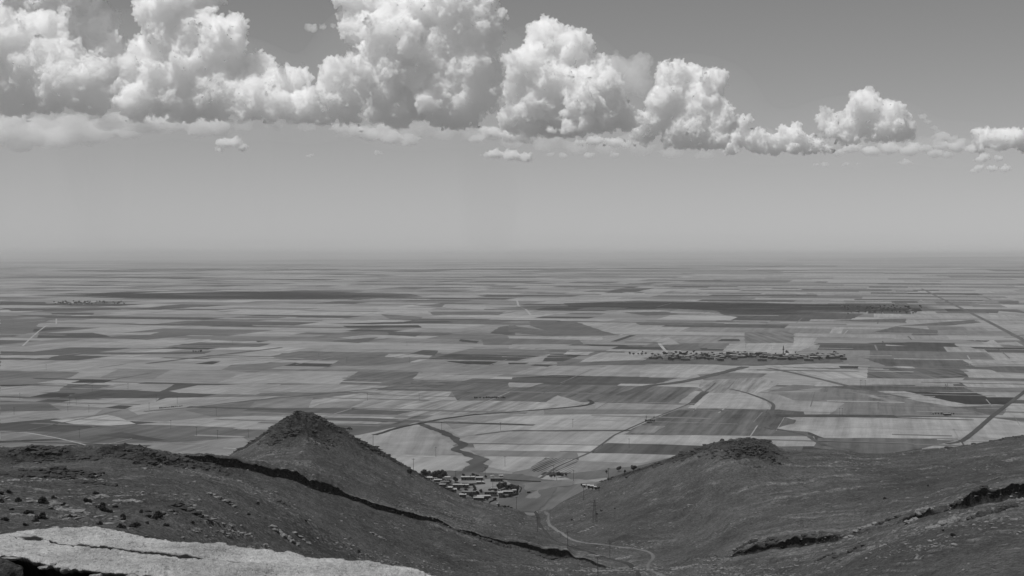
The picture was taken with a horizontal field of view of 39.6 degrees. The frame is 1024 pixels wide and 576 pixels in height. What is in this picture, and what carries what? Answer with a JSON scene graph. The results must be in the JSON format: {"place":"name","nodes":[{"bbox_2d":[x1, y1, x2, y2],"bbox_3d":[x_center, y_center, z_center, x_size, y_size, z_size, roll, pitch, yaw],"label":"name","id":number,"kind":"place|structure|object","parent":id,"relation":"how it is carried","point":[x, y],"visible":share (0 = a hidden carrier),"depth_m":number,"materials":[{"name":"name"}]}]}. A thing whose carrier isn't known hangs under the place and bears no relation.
{"place":"outdoors","nodes":[
{"label":"outdoors","id":0,"kind":"place"},
{"bbox_2d":[22,319,56,345],"bbox_3d":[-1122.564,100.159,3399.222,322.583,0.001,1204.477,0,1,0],"label":"field track","id":1,"kind":"structure","parent":0,"point":[36,333],"depth_m":3203.34,"materials":[{"name":"grey soil"}]},
{"bbox_2d":[14,432,85,444],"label":"field track","id":2,"kind":"structure","parent":0,"point":[50,436],"depth_m":1398.19,"materials":[{"name":"grey soil"}]},
{"bbox_2d":[151,347,282,362],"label":"ditch","id":3,"kind":"object","parent":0,"point":[213,355],"visible":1,"depth_m":2535.84,"materials":[{"name":"grey soil"}]},
{"bbox_2d":[150,384,460,410],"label":"ditch","id":4,"kind":"object","parent":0,"point":[295,396],"visible":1,"depth_m":1796.21,"materials":[{"name":"grey soil"}]},
{"bbox_2d":[418,423,485,462],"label":"stream","id":5,"kind":"structure","parent":0,"point":[461,444],"depth_m":1375.61,"materials":[{"name":"grey"}]},
{"bbox_2d":[462,454,488,471],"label":"rough ground","id":6,"kind":"structure","parent":0,"point":[476,464],"depth_m":1218.10,"materials":[{"name":"grey soil"}]},
{"bbox_2d":[373,400,594,434],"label":"stream","id":7,"kind":"structure","parent":0,"point":[591,402],"depth_m":1579.69,"materials":[{"name":"grey"}]},
{"bbox_2d":[425,470,556,511],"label":"rough ground","id":8,"kind":"structure","parent":0,"point":[524,504],"depth_m":1074.60,"materials":[{"name":"grey soil"}]},
{"bbox_2d":[432,470,437,476],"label":"tree","id":9,"kind":"object","parent":8,"relation":"on","point":[434,474],"visible":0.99,"depth_m":1134.80,"materials":[{"name":"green plant"}]},
{"bbox_2d":[453,484,468,487],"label":"house","id":10,"kind":"structure","parent":8,"relation":"on","point":[460,485],"depth_m":1096.29,"materials":[{"name":"brick"}]},
{"bbox_2d":[461,491,475,494],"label":"house","id":11,"kind":"structure","parent":8,"relation":"on","point":[467,492],"depth_m":1063.10,"materials":[{"name":"brick"}]},
{"bbox_2d":[452,479,510,487],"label":"yard","id":12,"kind":"structure","parent":8,"relation":"on","point":[487,482],"depth_m":1121.72,"materials":[{"name":"grey soil"}]},
{"bbox_2d":[461,475,474,480],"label":"house","id":13,"kind":"structure","parent":12,"relation":"on","point":[465,478],"depth_m":1131.75,"materials":[{"name":"brick"}]},
{"bbox_2d":[490,477,502,481],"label":"house","id":14,"kind":"structure","parent":12,"relation":"on","point":[496,479],"depth_m":1125.32,"materials":[{"name":"brick"}]},
{"bbox_2d":[468,486,506,490],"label":"yard","id":15,"kind":"structure","parent":8,"relation":"on","point":[487,488],"depth_m":1088.21,"materials":[{"name":"grey soil"}]},
{"bbox_2d":[498,482,505,487],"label":"tree","id":16,"kind":"object","parent":15,"relation":"on","point":[503,484],"visible":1,"depth_m":1085.75,"materials":[{"name":"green plant"}]},
{"bbox_2d":[484,491,496,494],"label":"house","id":17,"kind":"structure","parent":8,"relation":"on","point":[490,493],"depth_m":1063.98,"materials":[{"name":"brick"}]},
{"bbox_2d":[499,493,517,497],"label":"garden wall","id":18,"kind":"structure","parent":8,"relation":"on","point":[507,496],"depth_m":1052.16,"materials":[{"name":"brick"}]},
{"bbox_2d":[503,479,540,481],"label":"garden wall","id":19,"kind":"structure","parent":8,"relation":"on","point":[522,480],"depth_m":1126.68,"materials":[{"name":"brick"}]},
{"bbox_2d":[526,490,540,497],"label":"yard","id":20,"kind":"structure","parent":8,"relation":"on","point":[535,494],"depth_m":1060.98,"materials":[{"name":"grey soil"}]},
{"bbox_2d":[0,256,1020,257],"bbox_3d":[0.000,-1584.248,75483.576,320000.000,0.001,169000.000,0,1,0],"label":"horizon","id":21,"kind":"structure","parent":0,"point":[563,256],"depth_m":145637.45,"materials":[{"name":"grey"}]},
{"bbox_2d":[0,257,1023,515],"bbox_3d":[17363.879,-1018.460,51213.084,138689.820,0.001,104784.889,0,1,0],"label":"ground","id":22,"kind":"structure","parent":0,"point":[542,289],"depth_m":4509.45,"materials":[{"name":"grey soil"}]},
{"bbox_2d":[0,300,1023,456],"bbox_3d":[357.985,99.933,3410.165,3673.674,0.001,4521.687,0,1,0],"label":"field strips","id":23,"kind":"object","parent":22,"relation":"on","point":[349,408],"visible":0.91,"depth_m":1841.80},
{"bbox_2d":[524,481,573,489],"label":"field","id":24,"kind":"structure","parent":22,"relation":"on","point":[539,485],"depth_m":1111.83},
{"bbox_2d":[642,353,844,365],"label":"village","id":25,"kind":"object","parent":22,"relation":"on","point":[752,361],"visible":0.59,"depth_m":2392.28,"materials":[{"name":"grey"}]},
{"bbox_2d":[776,414,897,417],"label":"ditch","id":26,"kind":"object","parent":22,"relation":"in","point":[826,415],"visible":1,"depth_m":1589.51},
{"bbox_2d":[769,368,910,397],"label":"ditch","id":27,"kind":"object","parent":22,"relation":"in","point":[840,383],"visible":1,"depth_m":1969.19,"materials":[{"name":"grey soil"}]},
{"bbox_2d":[922,289,1023,341],"bbox_3d":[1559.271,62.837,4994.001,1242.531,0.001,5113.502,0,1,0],"label":"highway","id":28,"kind":"structure","parent":22,"relation":"on","point":[1006,331],"depth_m":3885.11,"materials":[{"name":"grey asphalt"}]},
{"bbox_2d":[0,411,1023,575],"bbox_3d":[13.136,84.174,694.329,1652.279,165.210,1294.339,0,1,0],"label":"hills","id":29,"kind":"structure","parent":0,"point":[770,492],"depth_m":634.88,"materials":[{"name":"grey plant"}]},
{"bbox_2d":[23,510,33,513],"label":"bush","id":30,"kind":"object","parent":29,"relation":"on","point":[28,512],"visible":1,"depth_m":309.34,"materials":[{"name":"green plant"}]},
{"bbox_2d":[10,472,64,477],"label":"rock outcrop","id":31,"kind":"object","parent":29,"relation":"on","point":[25,475],"visible":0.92,"depth_m":403.92,"materials":[{"name":"grey stone"}]},
{"bbox_2d":[34,511,46,518],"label":"bush","id":32,"kind":"object","parent":29,"relation":"on","point":[42,515],"visible":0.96,"depth_m":302.32,"materials":[{"name":"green plant"}]},
{"bbox_2d":[37,496,46,503],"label":"bush","id":33,"kind":"object","parent":29,"relation":"on","point":[42,499],"visible":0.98,"depth_m":333.47,"materials":[{"name":"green plant"}]},
{"bbox_2d":[24,499,62,503],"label":"rock outcrop","id":34,"kind":"object","parent":29,"relation":"on","point":[45,502],"visible":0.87,"depth_m":334.58,"materials":[{"name":"stone"}]},
{"bbox_2d":[54,477,77,479],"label":"rock outcrop","id":35,"kind":"object","parent":29,"relation":"on","point":[68,478],"visible":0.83,"depth_m":403.59,"materials":[{"name":"grey stone"}]},
{"bbox_2d":[56,507,91,513],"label":"rock outcrop","id":36,"kind":"object","parent":29,"relation":"on","point":[73,510],"visible":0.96,"depth_m":318.81,"materials":[{"name":"stone"}]},
{"bbox_2d":[83,498,91,502],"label":"bush","id":37,"kind":"object","parent":29,"relation":"on","point":[87,500],"visible":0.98,"depth_m":340.19,"materials":[{"name":"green plant"}]},
{"bbox_2d":[72,479,117,486],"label":"rock outcrop","id":38,"kind":"object","parent":29,"relation":"on","point":[93,482],"visible":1,"depth_m":394.32,"materials":[{"name":"grey stone"}]},
{"bbox_2d":[94,502,105,507],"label":"bush","id":39,"kind":"object","parent":29,"relation":"on","point":[102,504],"visible":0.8,"depth_m":332.53,"materials":[{"name":"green plant"}]},
{"bbox_2d":[116,523,125,527],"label":"bush","id":40,"kind":"object","parent":29,"relation":"on","point":[119,525],"visible":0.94,"depth_m":297.79,"materials":[{"name":"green plant"}]},
{"bbox_2d":[112,499,142,502],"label":"rock outcrop","id":41,"kind":"object","parent":29,"relation":"on","point":[130,500],"visible":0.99,"depth_m":346.12,"materials":[{"name":"stone"}]},
{"bbox_2d":[128,522,140,526],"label":"bush","id":42,"kind":"object","parent":29,"relation":"on","point":[136,524],"visible":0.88,"depth_m":304.55,"materials":[{"name":"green plant"}]},
{"bbox_2d":[139,509,165,514],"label":"rock outcrop","id":43,"kind":"object","parent":29,"relation":"on","point":[147,510],"visible":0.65,"depth_m":333.12,"materials":[{"name":"grey stone"}]},
{"bbox_2d":[153,511,162,517],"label":"bush","id":44,"kind":"object","parent":29,"relation":"on","point":[159,513],"visible":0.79,"depth_m":325.49,"materials":[{"name":"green plant"}]},
{"bbox_2d":[165,502,210,519],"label":"rock outcrop","id":45,"kind":"object","parent":29,"relation":"on","point":[183,507],"visible":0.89,"depth_m":352.89,"materials":[{"name":"grey stone"}]},
{"bbox_2d":[188,507,216,519],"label":"rock outcrop","id":46,"kind":"object","parent":29,"relation":"on","point":[203,514],"visible":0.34,"depth_m":358.38,"materials":[{"name":"stone"}]},
{"bbox_2d":[207,492,237,506],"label":"rock outcrop","id":47,"kind":"object","parent":29,"relation":"on","point":[227,501],"visible":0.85,"depth_m":419.62,"materials":[{"name":"stone"}]},
{"bbox_2d":[230,525,247,535],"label":"rock outcrop","id":48,"kind":"object","parent":29,"relation":"on","point":[234,526],"visible":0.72,"depth_m":367.91,"materials":[{"name":"stone"}]},
{"bbox_2d":[268,524,299,545],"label":"rock outcrop","id":49,"kind":"object","parent":29,"relation":"on","point":[281,533],"visible":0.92,"depth_m":419.86,"materials":[{"name":"stone"}]},
{"bbox_2d":[293,531,310,543],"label":"rock outcrop","id":50,"kind":"object","parent":29,"relation":"on","point":[296,533],"visible":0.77,"depth_m":443.16,"materials":[{"name":"stone"}]},
{"bbox_2d":[370,532,385,540],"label":"rock outcrop","id":51,"kind":"object","parent":29,"relation":"on","point":[375,534],"visible":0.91,"depth_m":592.87,"materials":[{"name":"stone"}]},
{"bbox_2d":[420,469,427,475],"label":"tree","id":52,"kind":"object","parent":29,"relation":"on","point":[423,472],"visible":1,"depth_m":916.74,"materials":[{"name":"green plant"}]},
{"bbox_2d":[439,482,446,487],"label":"house","id":53,"kind":"structure","parent":29,"relation":"on","point":[444,485],"depth_m":938.21,"materials":[{"name":"brick"}]},
{"bbox_2d":[453,529,468,534],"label":"rock outcrop","id":54,"kind":"object","parent":29,"relation":"on","point":[461,531],"visible":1,"depth_m":702.54,"materials":[{"name":"grey stone"}]},
{"bbox_2d":[459,492,466,498],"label":"house","id":55,"kind":"structure","parent":29,"relation":"on","point":[462,495],"depth_m":923.91,"materials":[{"name":"brick"}]},
{"bbox_2d":[473,496,483,501],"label":"house","id":56,"kind":"structure","parent":29,"relation":"on","point":[479,498],"depth_m":972.77,"materials":[{"name":"brick"}]},
{"bbox_2d":[476,535,493,541],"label":"rock outcrop","id":57,"kind":"object","parent":29,"relation":"on","point":[485,539],"visible":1,"depth_m":702.89,"materials":[{"name":"grey stone"}]},
{"bbox_2d":[492,541,511,547],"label":"rock outcrop","id":58,"kind":"object","parent":29,"relation":"on","point":[500,544],"visible":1,"depth_m":701.35,"materials":[{"name":"grey stone"}]},
{"bbox_2d":[0,410,1019,562],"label":"crag rubble","id":59,"kind":"object","parent":29,"relation":"on","point":[72,473],"visible":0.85,"depth_m":571.23,"materials":[{"name":"grey stone"}]},
{"bbox_2d":[0,438,1023,575],"bbox_3d":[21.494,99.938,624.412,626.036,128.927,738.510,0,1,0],"label":"loose stones","id":60,"kind":"object","parent":29,"relation":"on","point":[102,496],"visible":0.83,"depth_m":551.90,"materials":[{"name":"stone"}]},
{"bbox_2d":[534,511,640,575],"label":"gully","id":61,"kind":"object","parent":29,"relation":"in","point":[630,565],"visible":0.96,"depth_m":716.59,"materials":[{"name":"grey soil"}]},
{"bbox_2d":[592,500,597,521],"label":"lattice mast","id":62,"kind":"object","parent":29,"relation":"on","point":[594,511],"visible":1,"depth_m":816.35,"materials":[{"name":"grey metal"}]},
{"bbox_2d":[671,565,690,569],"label":"rock outcrop","id":63,"kind":"object","parent":29,"relation":"on","point":[676,568],"visible":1,"depth_m":622.40,"materials":[{"name":"stone"}]},
{"bbox_2d":[732,539,757,551],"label":"rock outcrop","id":64,"kind":"object","parent":29,"relation":"on","point":[749,542],"visible":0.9,"depth_m":608.44,"materials":[{"name":"grey stone"}]},
{"bbox_2d":[814,552,835,561],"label":"rock outcrop","id":65,"kind":"object","parent":29,"relation":"on","point":[819,559],"visible":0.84,"depth_m":535.88,"materials":[{"name":"grey stone"}]},
{"bbox_2d":[832,544,865,557],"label":"rock outcrop","id":66,"kind":"object","parent":29,"relation":"on","point":[847,552],"visible":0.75,"depth_m":518.33,"materials":[{"name":"grey stone"}]},
{"bbox_2d":[843,522,876,538],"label":"rock outcrop","id":67,"kind":"object","parent":29,"relation":"on","point":[859,528],"visible":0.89,"depth_m":565.26,"materials":[{"name":"stone"}]},
{"bbox_2d":[875,515,900,525],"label":"rock outcrop","id":68,"kind":"object","parent":29,"relation":"on","point":[886,520],"visible":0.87,"depth_m":556.15,"materials":[{"name":"grey stone"}]},
{"bbox_2d":[903,506,933,523],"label":"rock outcrop","id":69,"kind":"object","parent":29,"relation":"on","point":[917,512],"visible":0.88,"depth_m":530.99,"materials":[{"name":"stone"}]},
{"bbox_2d":[924,516,960,528],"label":"rock outcrop","id":70,"kind":"object","parent":29,"relation":"on","point":[943,522],"visible":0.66,"depth_m":492.27,"materials":[{"name":"stone"}]},
{"bbox_2d":[966,510,993,519],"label":"rock outcrop","id":71,"kind":"object","parent":29,"relation":"on","point":[972,517],"visible":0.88,"depth_m":481.51,"materials":[{"name":"grey stone"}]},
{"bbox_2d":[976,503,1020,516],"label":"rock outcrop","id":72,"kind":"object","parent":29,"relation":"on","point":[998,510],"visible":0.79,"depth_m":480.55,"materials":[{"name":"grey stone"}]},
{"bbox_2d":[0,0,1023,255],"label":"sky","id":73,"kind":"structure","parent":0,"point":[128,127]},
{"bbox_2d":[512,430,629,430],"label":"ditch","id":74,"kind":"object","parent":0,"point":[570,430],"visible":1,"depth_m":1453.87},
{"bbox_2d":[543,511,665,575],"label":"dirt track","id":75,"kind":"structure","parent":0,"point":[564,535],"depth_m":727.25,"materials":[{"name":"grey soil"}]},
{"bbox_2d":[540,382,715,477],"bbox_3d":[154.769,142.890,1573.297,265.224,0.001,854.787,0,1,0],"label":"field track","id":76,"kind":"structure","parent":0,"point":[545,474],"depth_m":1390.58,"materials":[{"name":"grey soil"}]},
{"bbox_2d":[616,366,747,394],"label":"road","id":77,"kind":"structure","parent":0,"point":[634,389],"depth_m":2015.79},
{"bbox_2d":[731,389,858,452],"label":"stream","id":78,"kind":"structure","parent":0,"point":[773,417],"depth_m":1505.25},
{"bbox_2d":[766,256,1023,259],"bbox_3d":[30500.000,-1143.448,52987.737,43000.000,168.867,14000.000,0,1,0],"label":"hills","id":79,"kind":"structure","parent":0,"point":[963,258],"depth_m":49884.88,"materials":[{"name":"grey"}]},
{"bbox_2d":[944,390,1023,443],"bbox_3d":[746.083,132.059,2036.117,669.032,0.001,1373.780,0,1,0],"label":"road","id":80,"kind":"structure","parent":0,"point":[982,424],"depth_m":1541.57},
{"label":"hilltop","id":81,"kind":"structure","parent":0,"visible":0},
{"bbox_2d":[0,557,23,575],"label":"stone","id":82,"kind":"object","parent":81,"relation":"on","point":[8,568],"visible":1,"depth_m":9.77,"materials":[{"name":"grey stone"}]},
{"bbox_2d":[1,556,20,560],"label":"stone","id":83,"kind":"object","parent":82,"relation":"on","point":[9,558],"visible":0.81,"depth_m":9.99,"materials":[{"name":"grey stone"}]},
{"bbox_2d":[37,565,50,569],"bbox_3d":[-3.475,2.075,10.552,0.091,0.035,0.075,0,1,0],"label":"stone","id":84,"kind":"object","parent":81,"relation":"on","point":[45,567],"visible":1,"depth_m":10.53,"materials":[{"name":"grey stone"}]},
{"bbox_2d":[60,567,70,573],"bbox_3d":[-3.269,2.068,10.399,0.076,0.052,0.046,0,1,0],"label":"stone","id":85,"kind":"object","parent":81,"relation":"on","point":[64,570],"visible":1,"depth_m":10.39,"materials":[{"name":"grey stone"}]},
{"bbox_2d":[0,526,430,575],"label":"cracked slab","id":86,"kind":"structure","parent":81,"relation":"on","point":[84,551],"depth_m":11.21,"materials":[{"name":"grey stone"}]}
]}

